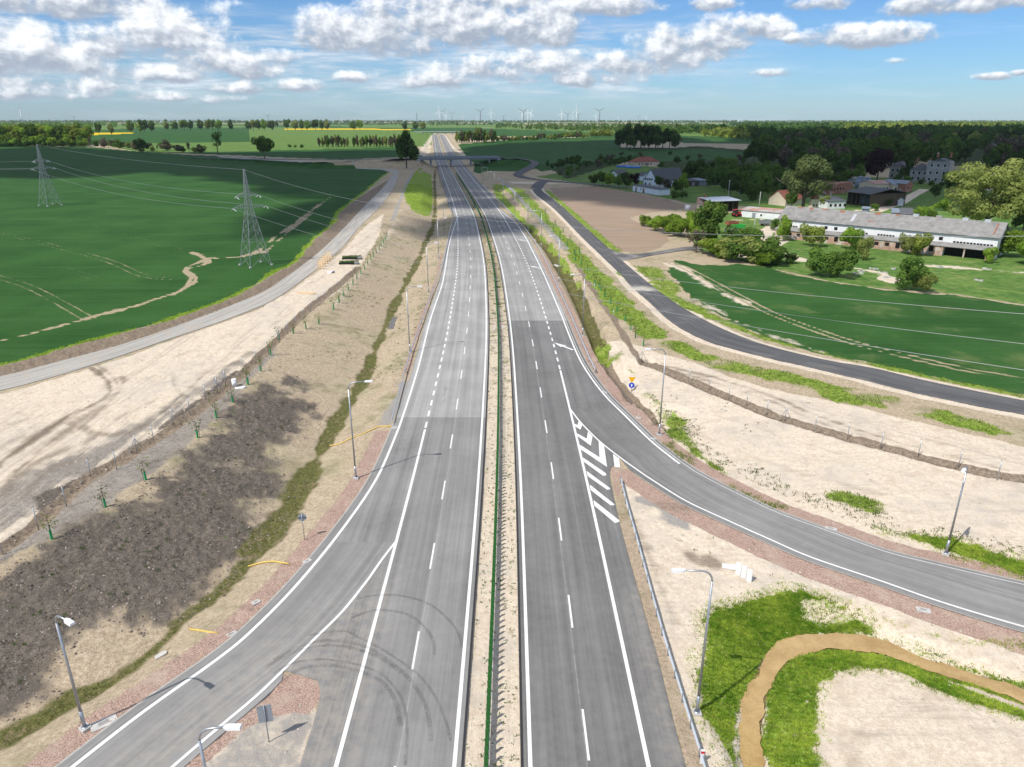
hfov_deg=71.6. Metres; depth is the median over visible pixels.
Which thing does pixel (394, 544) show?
edge marking
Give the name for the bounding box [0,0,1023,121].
sky
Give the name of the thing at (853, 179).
outbuilding
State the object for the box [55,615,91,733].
street lamp
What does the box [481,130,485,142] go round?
broadleaf tree
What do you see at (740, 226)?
farm trailer
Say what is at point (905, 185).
house
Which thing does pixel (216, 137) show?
broadleaf tree
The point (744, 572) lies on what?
retaining unit
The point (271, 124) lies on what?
broadleaf tree
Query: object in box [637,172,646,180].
annex
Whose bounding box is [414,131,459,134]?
distant bridge
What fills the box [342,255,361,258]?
seedling tray
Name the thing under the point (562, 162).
thicket shrub
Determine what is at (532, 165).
side road
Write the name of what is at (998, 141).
broadleaf tree
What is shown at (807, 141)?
broadleaf tree
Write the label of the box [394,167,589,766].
lane marking
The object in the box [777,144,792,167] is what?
broadleaf tree
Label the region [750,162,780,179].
thicket tree
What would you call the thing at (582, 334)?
street lamp
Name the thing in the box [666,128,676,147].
broadleaf tree
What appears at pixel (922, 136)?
broadleaf tree
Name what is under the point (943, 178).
broadleaf tree
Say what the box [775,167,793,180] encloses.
thicket tree
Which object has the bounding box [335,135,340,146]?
birch tree
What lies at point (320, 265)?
timber frame
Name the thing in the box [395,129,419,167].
broadleaf tree
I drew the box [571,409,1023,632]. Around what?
slip road
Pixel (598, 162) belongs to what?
thicket shrub
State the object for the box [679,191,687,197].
bush
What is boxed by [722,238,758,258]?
bush
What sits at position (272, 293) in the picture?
gravel road
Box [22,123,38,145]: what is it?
broadleaf tree
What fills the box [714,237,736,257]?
bush
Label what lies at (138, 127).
broadleaf tree
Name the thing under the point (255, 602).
gully cover
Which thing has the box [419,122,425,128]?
broadleaf tree
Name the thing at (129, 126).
broadleaf tree
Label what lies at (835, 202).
cottage
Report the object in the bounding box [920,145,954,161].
broadleaf tree
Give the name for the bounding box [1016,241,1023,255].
barnside bush
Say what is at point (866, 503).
verge grass
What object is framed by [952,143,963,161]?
broadleaf tree
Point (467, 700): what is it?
strip
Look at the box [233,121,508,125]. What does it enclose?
distant woods
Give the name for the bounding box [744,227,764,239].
bush
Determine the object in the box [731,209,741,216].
tractor
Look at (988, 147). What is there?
broadleaf tree
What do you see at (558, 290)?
guard rail
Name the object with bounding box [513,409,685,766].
carriageway
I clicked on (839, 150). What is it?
broadleaf tree
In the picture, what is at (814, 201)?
ruined tower
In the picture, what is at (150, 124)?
broadleaf tree
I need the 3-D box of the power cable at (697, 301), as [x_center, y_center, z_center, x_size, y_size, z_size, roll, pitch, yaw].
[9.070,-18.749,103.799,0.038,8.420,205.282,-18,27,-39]
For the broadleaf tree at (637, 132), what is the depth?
905.20 m
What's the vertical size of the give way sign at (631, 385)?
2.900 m
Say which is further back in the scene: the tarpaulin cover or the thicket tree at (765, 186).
the tarpaulin cover
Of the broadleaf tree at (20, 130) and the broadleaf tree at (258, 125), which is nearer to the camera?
the broadleaf tree at (20, 130)
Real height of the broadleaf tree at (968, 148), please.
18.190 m
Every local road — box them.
[532,189,1023,414]
[609,246,701,260]
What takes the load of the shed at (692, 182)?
on the ground at (90, 258)
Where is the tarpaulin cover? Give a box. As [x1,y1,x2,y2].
[625,166,640,167]
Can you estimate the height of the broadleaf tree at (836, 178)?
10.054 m
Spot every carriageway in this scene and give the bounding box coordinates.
[284,542,479,766]
[323,134,488,541]
[439,134,623,408]
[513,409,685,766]
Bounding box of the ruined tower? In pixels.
[807,195,818,207]
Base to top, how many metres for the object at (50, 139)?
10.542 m
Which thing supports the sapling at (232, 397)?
on the ground at (90, 258)
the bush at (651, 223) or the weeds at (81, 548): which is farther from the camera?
the bush at (651, 223)
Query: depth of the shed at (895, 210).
265.30 m
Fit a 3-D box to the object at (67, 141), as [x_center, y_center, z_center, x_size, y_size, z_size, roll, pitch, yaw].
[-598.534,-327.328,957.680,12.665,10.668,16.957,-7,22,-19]
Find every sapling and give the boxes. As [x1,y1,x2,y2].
[40,513,56,539]
[94,485,107,507]
[136,456,149,479]
[188,418,200,437]
[208,399,222,417]
[225,384,234,402]
[242,367,249,384]
[266,336,274,354]
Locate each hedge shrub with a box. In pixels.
[92,140,99,146]
[99,137,107,146]
[111,139,123,148]
[124,142,131,147]
[131,142,136,149]
[159,139,171,149]
[173,145,181,151]
[191,147,200,152]
[196,144,204,152]
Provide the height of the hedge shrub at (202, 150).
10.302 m
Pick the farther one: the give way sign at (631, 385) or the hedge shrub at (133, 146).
the hedge shrub at (133, 146)
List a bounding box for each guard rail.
[391,179,452,421]
[483,185,595,373]
[620,476,705,766]
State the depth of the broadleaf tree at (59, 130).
964.72 m
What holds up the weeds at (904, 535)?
on the ground at (90, 258)
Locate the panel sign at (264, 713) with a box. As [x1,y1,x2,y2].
[256,704,272,741]
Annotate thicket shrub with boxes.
[557,159,565,167]
[566,166,572,175]
[595,159,602,167]
[605,154,614,159]
[673,156,680,162]
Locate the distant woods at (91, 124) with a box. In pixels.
[0,121,169,127]
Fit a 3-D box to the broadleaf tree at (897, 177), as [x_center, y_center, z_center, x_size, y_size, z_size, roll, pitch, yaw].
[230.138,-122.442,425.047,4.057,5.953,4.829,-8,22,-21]
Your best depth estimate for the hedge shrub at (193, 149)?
784.07 m
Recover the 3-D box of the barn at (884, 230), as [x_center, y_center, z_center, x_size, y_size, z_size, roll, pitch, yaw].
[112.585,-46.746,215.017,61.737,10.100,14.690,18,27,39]
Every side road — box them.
[191,157,415,159]
[498,157,632,187]
[531,180,550,188]
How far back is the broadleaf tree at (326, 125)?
2071.55 m
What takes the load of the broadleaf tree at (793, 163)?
on the ground at (90, 258)
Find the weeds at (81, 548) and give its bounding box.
[8,391,283,682]
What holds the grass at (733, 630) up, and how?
on the ground at (90, 258)
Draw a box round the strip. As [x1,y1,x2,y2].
[442,151,523,766]
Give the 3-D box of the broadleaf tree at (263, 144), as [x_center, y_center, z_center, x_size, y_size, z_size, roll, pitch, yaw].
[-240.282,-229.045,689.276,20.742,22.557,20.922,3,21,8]
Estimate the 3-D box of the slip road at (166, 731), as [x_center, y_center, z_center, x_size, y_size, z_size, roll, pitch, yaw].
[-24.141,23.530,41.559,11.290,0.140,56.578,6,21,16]
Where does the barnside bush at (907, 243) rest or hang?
on the ground at (90, 258)
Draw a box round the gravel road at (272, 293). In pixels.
[0,156,398,390]
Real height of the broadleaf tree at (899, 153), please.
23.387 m
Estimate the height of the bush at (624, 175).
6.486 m
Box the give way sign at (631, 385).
[629,377,635,390]
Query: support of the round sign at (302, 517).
on the ground at (90, 258)
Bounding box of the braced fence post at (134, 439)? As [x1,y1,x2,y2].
[129,435,143,453]
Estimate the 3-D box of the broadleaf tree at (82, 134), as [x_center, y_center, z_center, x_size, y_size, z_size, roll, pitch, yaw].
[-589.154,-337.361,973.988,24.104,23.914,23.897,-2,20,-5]
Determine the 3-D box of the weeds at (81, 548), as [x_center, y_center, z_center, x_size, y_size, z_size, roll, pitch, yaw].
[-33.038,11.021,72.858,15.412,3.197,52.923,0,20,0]
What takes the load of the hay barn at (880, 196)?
on the ground at (90, 258)
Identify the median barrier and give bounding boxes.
[456,173,499,766]
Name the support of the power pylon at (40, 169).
on the ground at (90, 258)
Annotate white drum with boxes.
[231,378,236,386]
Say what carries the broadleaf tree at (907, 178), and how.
on the ground at (90, 258)
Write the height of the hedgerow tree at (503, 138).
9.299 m
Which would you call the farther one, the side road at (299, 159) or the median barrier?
the side road at (299, 159)
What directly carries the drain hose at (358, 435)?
on the ground at (90, 258)
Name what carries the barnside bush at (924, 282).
on the ground at (90, 258)
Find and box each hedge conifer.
[569,155,574,164]
[617,157,623,163]
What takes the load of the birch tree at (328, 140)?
on the ground at (90, 258)
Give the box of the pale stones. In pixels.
[1,290,1023,764]
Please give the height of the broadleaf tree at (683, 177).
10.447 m
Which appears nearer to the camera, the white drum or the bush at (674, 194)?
the white drum
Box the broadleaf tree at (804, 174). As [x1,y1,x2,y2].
[775,154,837,206]
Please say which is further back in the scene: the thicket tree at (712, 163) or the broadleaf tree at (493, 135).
the broadleaf tree at (493, 135)
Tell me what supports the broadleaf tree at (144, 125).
on the ground at (90, 258)
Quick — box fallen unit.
[722,563,735,570]
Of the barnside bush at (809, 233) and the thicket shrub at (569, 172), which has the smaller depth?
the barnside bush at (809, 233)
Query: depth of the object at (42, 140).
954.61 m
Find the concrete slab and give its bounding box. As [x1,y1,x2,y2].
[154,650,166,659]
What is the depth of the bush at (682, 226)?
227.58 m
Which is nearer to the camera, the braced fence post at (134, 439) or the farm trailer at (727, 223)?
the braced fence post at (134, 439)
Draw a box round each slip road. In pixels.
[57,542,393,766]
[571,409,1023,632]
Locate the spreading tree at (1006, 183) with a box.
[944,158,1023,220]
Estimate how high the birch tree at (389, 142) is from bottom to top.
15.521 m
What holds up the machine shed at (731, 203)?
on the ground at (90, 258)
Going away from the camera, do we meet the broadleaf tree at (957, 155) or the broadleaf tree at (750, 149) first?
the broadleaf tree at (957, 155)
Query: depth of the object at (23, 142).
954.41 m
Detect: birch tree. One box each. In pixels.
[326,136,330,146]
[330,136,333,146]
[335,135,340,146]
[355,134,358,146]
[364,135,367,146]
[368,135,372,145]
[373,135,377,145]
[383,136,387,145]
[387,136,391,146]
[393,134,396,145]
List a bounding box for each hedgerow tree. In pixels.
[500,135,508,140]
[537,133,545,138]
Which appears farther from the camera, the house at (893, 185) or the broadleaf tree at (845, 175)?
the broadleaf tree at (845, 175)
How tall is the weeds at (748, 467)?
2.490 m
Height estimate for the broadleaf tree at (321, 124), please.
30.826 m
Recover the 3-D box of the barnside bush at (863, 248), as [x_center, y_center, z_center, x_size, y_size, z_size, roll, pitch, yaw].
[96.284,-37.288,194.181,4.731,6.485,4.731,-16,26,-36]
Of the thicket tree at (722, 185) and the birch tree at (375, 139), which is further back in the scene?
the birch tree at (375, 139)
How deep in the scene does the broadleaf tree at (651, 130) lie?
905.02 m
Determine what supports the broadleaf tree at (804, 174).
on the ground at (90, 258)
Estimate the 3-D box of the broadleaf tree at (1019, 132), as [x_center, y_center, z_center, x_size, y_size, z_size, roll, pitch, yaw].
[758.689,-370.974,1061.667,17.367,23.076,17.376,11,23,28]
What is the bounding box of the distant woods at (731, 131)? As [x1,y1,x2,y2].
[700,125,767,139]
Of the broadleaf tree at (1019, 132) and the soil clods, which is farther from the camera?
the broadleaf tree at (1019, 132)
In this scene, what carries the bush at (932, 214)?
on the ground at (90, 258)
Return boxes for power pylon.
[31,144,62,206]
[231,169,272,268]
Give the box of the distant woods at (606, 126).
[495,122,733,133]
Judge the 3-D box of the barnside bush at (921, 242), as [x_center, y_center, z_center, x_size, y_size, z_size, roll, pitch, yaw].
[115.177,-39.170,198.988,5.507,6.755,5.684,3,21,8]
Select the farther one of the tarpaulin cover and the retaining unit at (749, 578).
the tarpaulin cover
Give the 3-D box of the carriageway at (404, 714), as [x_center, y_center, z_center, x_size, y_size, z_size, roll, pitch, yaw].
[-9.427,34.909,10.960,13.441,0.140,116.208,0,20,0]
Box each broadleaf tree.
[0,124,13,140]
[0,125,6,145]
[6,124,22,145]
[14,126,26,138]
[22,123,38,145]
[30,124,42,137]
[37,125,55,145]
[41,125,55,137]
[51,124,68,139]
[62,124,72,145]
[66,124,89,139]
[73,129,89,145]
[80,125,94,144]
[94,122,101,132]
[107,124,113,134]
[125,120,134,130]
[134,123,143,132]
[137,119,147,132]
[147,120,154,130]
[163,119,168,128]
[170,122,177,128]
[179,119,187,129]
[186,119,192,129]
[197,119,203,128]
[203,121,209,128]
[207,118,214,129]
[211,131,221,154]
[214,119,221,129]
[227,119,232,128]
[244,121,251,128]
[249,119,255,129]
[250,135,274,158]
[256,119,260,128]
[260,119,267,129]
[267,121,278,129]
[283,118,289,129]
[290,120,297,129]
[298,119,303,128]
[303,121,310,128]
[311,119,318,129]
[319,120,323,127]
[324,119,329,129]
[349,121,357,128]
[356,119,362,127]
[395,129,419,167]
[401,121,406,128]
[412,121,418,128]
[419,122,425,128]
[467,130,470,141]
[473,127,478,141]
[479,128,482,142]
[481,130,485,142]
[485,131,489,141]
[488,128,492,142]
[491,131,496,141]
[588,174,597,185]
[597,171,606,185]
[605,172,614,186]
[614,129,626,148]
[614,174,622,187]
[622,122,631,147]
[623,176,633,185]
[624,124,641,148]
[625,132,636,147]
[634,123,648,147]
[639,132,651,145]
[642,125,658,148]
[652,134,663,145]
[654,175,663,186]
[657,127,669,148]
[662,179,671,187]
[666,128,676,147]
[670,132,681,146]
[672,179,684,190]
[677,172,688,191]
[685,229,706,252]
[693,199,727,238]
[743,138,760,163]
[755,141,777,161]
[771,186,782,194]
[772,138,786,161]
[775,154,837,206]
[776,140,792,158]
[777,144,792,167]
[783,135,790,141]
[785,193,798,205]
[787,150,818,170]
[792,144,808,155]
[794,131,802,137]
[805,139,811,145]
[814,128,825,137]
[815,150,827,178]
[819,196,830,203]
[820,137,831,149]
[822,144,850,174]
[823,132,835,141]
[823,147,851,173]
[826,174,841,181]
[839,169,854,180]
[841,143,869,170]
[853,163,866,176]
[862,129,871,139]
[869,131,878,138]
[876,137,897,160]
[885,139,903,167]
[892,174,900,179]
[902,131,913,139]
[904,175,912,180]
[909,141,925,165]
[917,130,929,139]
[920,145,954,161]
[922,138,937,143]
[929,184,942,197]
[937,151,955,159]
[941,136,959,143]
[942,170,955,180]
[944,176,962,188]
[951,148,959,162]
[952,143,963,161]
[957,131,968,141]
[962,142,973,160]
[967,130,981,139]
[979,138,989,152]
[981,129,996,141]
[982,148,1001,168]
[983,143,995,155]
[991,143,1012,167]
[994,134,1005,144]
[998,127,1011,136]
[999,152,1009,166]
[1004,148,1023,168]
[1005,137,1018,144]
[1011,208,1023,232]
[1013,128,1023,136]
[1013,136,1023,142]
[1013,141,1023,151]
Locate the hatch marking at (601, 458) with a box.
[516,230,619,522]
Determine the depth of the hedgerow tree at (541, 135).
1171.71 m
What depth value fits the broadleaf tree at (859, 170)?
426.82 m
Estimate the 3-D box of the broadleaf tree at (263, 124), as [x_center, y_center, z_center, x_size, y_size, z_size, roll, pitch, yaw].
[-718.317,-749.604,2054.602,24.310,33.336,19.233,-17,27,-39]
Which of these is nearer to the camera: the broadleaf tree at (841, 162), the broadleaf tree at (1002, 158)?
the broadleaf tree at (841, 162)
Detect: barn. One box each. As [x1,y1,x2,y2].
[774,206,1008,260]
[846,186,907,206]
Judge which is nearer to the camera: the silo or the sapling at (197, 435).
the sapling at (197, 435)
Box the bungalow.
[628,157,659,165]
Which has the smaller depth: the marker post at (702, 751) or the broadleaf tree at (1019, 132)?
the marker post at (702, 751)
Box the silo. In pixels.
[855,176,863,187]
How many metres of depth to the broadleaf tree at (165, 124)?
1971.27 m
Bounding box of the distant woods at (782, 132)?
[674,122,1023,140]
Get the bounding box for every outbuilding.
[741,206,783,219]
[847,177,864,186]
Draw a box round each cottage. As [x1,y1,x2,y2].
[696,194,708,207]
[818,196,846,208]
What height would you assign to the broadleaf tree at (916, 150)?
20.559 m
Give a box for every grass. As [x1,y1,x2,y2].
[0,184,435,364]
[1,231,607,744]
[519,203,1022,531]
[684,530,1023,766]
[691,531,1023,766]
[696,533,1023,766]
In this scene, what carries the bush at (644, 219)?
on the ground at (90, 258)
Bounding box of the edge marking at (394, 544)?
[70,208,1023,766]
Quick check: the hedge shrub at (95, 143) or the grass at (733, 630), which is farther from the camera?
the hedge shrub at (95, 143)
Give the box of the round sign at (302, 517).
[298,514,306,539]
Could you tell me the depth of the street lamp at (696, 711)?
44.64 m
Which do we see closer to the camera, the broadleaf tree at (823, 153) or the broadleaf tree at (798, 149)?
the broadleaf tree at (823, 153)
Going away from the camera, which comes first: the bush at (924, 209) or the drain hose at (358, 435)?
the drain hose at (358, 435)
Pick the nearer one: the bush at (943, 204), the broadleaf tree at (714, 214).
the broadleaf tree at (714, 214)
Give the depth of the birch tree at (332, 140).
943.02 m
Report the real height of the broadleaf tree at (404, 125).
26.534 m
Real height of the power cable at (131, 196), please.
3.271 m
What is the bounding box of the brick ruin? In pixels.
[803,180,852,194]
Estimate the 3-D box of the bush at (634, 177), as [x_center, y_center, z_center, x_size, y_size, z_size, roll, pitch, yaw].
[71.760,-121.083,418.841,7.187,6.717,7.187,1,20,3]
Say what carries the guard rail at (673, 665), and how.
on the ground at (90, 258)
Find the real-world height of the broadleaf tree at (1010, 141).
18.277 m
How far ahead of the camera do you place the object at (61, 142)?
955.26 m
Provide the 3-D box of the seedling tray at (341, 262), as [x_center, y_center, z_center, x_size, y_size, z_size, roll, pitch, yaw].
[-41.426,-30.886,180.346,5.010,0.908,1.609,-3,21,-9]
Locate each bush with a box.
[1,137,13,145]
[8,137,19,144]
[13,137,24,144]
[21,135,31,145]
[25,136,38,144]
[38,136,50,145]
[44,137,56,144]
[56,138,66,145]
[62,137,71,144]
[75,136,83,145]
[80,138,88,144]
[132,138,150,151]
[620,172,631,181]
[629,173,639,183]
[639,215,651,225]
[647,215,661,228]
[655,217,672,232]
[664,214,683,234]
[671,190,678,197]
[674,217,694,233]
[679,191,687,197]
[686,210,697,218]
[688,220,707,235]
[697,238,714,253]
[702,238,724,258]
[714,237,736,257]
[720,225,752,240]
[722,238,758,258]
[730,236,762,262]
[742,236,781,263]
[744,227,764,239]
[754,251,778,264]
[758,245,788,261]
[770,218,779,229]
[770,247,781,264]
[776,214,792,239]
[785,252,798,263]
[799,222,826,243]
[805,246,834,273]
[828,248,859,276]
[839,227,864,248]
[856,236,874,259]
[871,203,878,210]
[885,199,893,204]
[894,254,933,288]
[898,232,916,251]
[911,232,933,254]
[911,273,939,290]
[913,209,924,215]
[916,206,934,214]
[927,209,938,216]
[933,198,949,209]
[983,247,999,262]
[1000,229,1023,252]
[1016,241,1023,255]
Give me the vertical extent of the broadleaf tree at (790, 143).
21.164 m
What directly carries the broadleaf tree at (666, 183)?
on the ground at (90, 258)
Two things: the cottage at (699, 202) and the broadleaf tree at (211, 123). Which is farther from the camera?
the broadleaf tree at (211, 123)
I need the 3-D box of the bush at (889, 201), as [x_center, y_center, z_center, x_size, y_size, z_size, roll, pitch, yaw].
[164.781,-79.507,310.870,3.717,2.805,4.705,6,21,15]
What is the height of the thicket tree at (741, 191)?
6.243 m
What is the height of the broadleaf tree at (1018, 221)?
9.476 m
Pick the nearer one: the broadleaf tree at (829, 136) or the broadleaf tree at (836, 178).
the broadleaf tree at (836, 178)
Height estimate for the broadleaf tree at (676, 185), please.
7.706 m
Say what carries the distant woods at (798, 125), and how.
on the ground at (90, 258)
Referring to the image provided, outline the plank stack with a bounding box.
[298,292,313,293]
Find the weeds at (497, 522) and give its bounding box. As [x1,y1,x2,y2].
[467,257,518,766]
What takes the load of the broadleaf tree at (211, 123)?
on the ground at (90, 258)
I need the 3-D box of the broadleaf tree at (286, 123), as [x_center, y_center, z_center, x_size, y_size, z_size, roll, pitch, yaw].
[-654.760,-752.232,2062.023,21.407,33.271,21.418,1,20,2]
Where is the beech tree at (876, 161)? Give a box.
[864,148,894,179]
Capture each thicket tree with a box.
[682,159,704,177]
[693,166,706,178]
[705,165,731,185]
[707,161,714,168]
[714,156,738,170]
[720,179,725,191]
[723,176,739,196]
[727,171,742,179]
[736,179,746,191]
[738,182,754,193]
[740,181,761,200]
[741,163,751,171]
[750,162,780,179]
[752,171,774,182]
[756,174,772,197]
[771,180,778,188]
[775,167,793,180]
[779,180,787,189]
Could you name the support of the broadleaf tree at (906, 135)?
on the ground at (90, 258)
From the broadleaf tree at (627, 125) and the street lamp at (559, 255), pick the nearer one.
the street lamp at (559, 255)
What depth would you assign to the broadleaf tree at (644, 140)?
873.78 m
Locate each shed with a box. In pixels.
[610,169,626,176]
[633,184,670,194]
[687,178,697,185]
[691,178,706,185]
[699,196,741,211]
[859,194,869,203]
[861,206,870,211]
[891,208,899,213]
[899,207,912,214]
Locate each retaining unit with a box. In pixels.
[735,562,741,575]
[740,565,746,578]
[746,569,752,581]
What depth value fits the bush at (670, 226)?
230.32 m
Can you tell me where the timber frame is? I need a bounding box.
[317,261,323,268]
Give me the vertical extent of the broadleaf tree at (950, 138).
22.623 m
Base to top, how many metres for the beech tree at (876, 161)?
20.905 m
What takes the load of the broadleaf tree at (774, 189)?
on the ground at (90, 258)
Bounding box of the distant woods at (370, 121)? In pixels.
[1,119,1023,122]
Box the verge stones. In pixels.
[24,362,1023,766]
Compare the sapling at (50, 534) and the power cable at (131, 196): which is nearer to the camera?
the sapling at (50, 534)
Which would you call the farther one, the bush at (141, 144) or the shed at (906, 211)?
the bush at (141, 144)
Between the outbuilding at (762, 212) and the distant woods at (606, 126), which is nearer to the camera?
the outbuilding at (762, 212)
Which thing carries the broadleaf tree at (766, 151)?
on the ground at (90, 258)
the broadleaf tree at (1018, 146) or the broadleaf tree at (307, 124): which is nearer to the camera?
the broadleaf tree at (1018, 146)
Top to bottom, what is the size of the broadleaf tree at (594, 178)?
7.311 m
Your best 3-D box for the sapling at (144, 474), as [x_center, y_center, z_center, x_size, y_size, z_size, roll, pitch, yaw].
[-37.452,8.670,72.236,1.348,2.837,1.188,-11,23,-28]
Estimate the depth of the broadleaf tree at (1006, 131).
1043.78 m
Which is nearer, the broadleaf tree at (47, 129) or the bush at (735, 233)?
the bush at (735, 233)
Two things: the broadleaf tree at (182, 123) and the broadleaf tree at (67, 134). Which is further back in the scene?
the broadleaf tree at (182, 123)
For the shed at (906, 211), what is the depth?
263.38 m
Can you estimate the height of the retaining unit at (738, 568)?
1.210 m
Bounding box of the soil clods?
[0,371,325,721]
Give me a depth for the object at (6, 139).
955.55 m
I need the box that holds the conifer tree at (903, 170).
[898,152,914,179]
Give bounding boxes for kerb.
[54,237,1023,766]
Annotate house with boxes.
[643,167,681,186]
[768,190,801,205]
[859,180,890,188]
[886,179,912,191]
[887,181,898,189]
[910,152,954,183]
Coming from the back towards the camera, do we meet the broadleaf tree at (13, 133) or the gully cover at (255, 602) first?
the broadleaf tree at (13, 133)
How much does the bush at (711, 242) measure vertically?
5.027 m
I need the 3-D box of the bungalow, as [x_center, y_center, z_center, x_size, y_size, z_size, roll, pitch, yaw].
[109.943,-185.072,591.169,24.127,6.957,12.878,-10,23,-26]
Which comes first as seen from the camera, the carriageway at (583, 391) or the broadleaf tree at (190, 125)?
the carriageway at (583, 391)
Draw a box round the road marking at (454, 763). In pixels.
[334,135,650,766]
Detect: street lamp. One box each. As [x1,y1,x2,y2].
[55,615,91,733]
[198,723,241,766]
[348,380,372,479]
[406,286,421,352]
[426,242,437,292]
[533,210,541,247]
[549,235,559,282]
[570,274,584,335]
[644,348,665,435]
[671,568,712,716]
[941,466,967,556]
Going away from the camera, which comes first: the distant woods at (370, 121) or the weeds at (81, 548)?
the weeds at (81, 548)
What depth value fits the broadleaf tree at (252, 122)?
2048.72 m
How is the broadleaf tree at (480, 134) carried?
on the ground at (90, 258)
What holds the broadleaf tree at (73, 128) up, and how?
on the ground at (90, 258)
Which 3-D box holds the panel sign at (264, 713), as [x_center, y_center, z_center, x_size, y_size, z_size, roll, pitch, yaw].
[-15.227,21.222,44.045,0.850,3.100,0.110,-5,21,-13]
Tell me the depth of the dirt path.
51.57 m
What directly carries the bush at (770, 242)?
on the ground at (90, 258)
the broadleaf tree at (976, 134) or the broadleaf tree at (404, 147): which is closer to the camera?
the broadleaf tree at (404, 147)
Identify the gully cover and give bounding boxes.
[90,713,116,732]
[226,630,236,636]
[251,599,260,605]
[825,526,836,530]
[915,606,930,613]
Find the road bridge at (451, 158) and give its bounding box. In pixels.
[417,156,500,166]
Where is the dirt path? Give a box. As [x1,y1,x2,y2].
[739,632,1023,766]
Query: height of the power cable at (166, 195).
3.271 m
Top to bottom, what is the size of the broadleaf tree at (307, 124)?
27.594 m
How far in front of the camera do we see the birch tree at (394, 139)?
953.75 m
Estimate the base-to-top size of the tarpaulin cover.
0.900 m
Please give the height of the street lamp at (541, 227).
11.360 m
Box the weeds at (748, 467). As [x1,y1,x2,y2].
[650,318,970,574]
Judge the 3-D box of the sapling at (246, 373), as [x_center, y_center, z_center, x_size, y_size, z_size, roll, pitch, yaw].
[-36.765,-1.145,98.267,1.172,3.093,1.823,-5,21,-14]
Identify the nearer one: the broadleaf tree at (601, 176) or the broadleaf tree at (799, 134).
the broadleaf tree at (601, 176)
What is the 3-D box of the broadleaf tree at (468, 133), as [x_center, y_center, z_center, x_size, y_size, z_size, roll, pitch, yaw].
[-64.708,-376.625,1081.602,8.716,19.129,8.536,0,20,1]
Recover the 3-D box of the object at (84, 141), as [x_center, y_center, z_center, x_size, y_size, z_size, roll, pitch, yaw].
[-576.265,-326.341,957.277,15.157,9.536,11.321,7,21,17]
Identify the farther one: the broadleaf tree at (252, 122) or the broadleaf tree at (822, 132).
the broadleaf tree at (252, 122)
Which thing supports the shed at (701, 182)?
on the ground at (90, 258)
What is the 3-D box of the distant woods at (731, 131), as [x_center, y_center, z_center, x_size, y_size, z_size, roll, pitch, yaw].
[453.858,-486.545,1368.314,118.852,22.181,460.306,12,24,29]
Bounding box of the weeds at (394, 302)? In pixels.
[256,209,450,384]
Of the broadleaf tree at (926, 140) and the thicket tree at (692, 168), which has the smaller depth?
the thicket tree at (692, 168)
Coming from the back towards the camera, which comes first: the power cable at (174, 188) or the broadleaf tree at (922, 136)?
the broadleaf tree at (922, 136)
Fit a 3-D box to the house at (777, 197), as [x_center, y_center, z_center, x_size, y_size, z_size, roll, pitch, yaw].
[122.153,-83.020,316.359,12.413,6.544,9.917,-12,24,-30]
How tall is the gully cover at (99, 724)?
0.133 m
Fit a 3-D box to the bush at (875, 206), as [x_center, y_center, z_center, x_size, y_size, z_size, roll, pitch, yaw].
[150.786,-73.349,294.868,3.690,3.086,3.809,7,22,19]
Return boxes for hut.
[897,198,904,205]
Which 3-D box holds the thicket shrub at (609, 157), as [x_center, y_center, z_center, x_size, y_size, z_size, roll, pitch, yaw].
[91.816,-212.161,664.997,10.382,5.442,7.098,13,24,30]
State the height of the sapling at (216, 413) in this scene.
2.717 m
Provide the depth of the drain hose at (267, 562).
63.31 m
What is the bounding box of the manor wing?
[888,161,905,179]
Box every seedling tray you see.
[339,260,358,264]
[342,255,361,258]
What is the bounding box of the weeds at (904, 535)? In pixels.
[639,397,1023,562]
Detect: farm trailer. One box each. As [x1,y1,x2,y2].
[725,221,738,225]
[731,224,744,228]
[758,220,771,225]
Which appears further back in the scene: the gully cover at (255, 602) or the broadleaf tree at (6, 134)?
the broadleaf tree at (6, 134)
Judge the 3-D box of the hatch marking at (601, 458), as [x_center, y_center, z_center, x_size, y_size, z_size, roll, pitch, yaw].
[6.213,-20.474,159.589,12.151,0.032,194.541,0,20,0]
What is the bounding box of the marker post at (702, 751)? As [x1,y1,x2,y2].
[700,749,704,763]
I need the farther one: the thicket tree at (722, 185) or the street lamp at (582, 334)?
the thicket tree at (722, 185)
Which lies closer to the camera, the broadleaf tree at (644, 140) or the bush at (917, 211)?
the bush at (917, 211)
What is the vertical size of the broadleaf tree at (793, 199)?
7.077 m
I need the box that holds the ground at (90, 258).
[0,122,1023,766]
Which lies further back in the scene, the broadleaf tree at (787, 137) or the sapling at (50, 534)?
the broadleaf tree at (787, 137)
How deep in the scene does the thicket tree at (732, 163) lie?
489.45 m
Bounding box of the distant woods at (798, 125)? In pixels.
[722,120,1021,130]
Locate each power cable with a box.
[33,169,232,208]
[41,145,242,169]
[56,168,264,205]
[69,167,254,194]
[238,210,1021,369]
[246,170,1013,236]
[263,196,1020,313]
[271,207,1022,343]
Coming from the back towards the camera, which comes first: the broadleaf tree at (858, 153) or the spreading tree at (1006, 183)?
the broadleaf tree at (858, 153)
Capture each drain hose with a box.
[189,627,217,632]
[248,560,289,566]
[329,425,391,445]

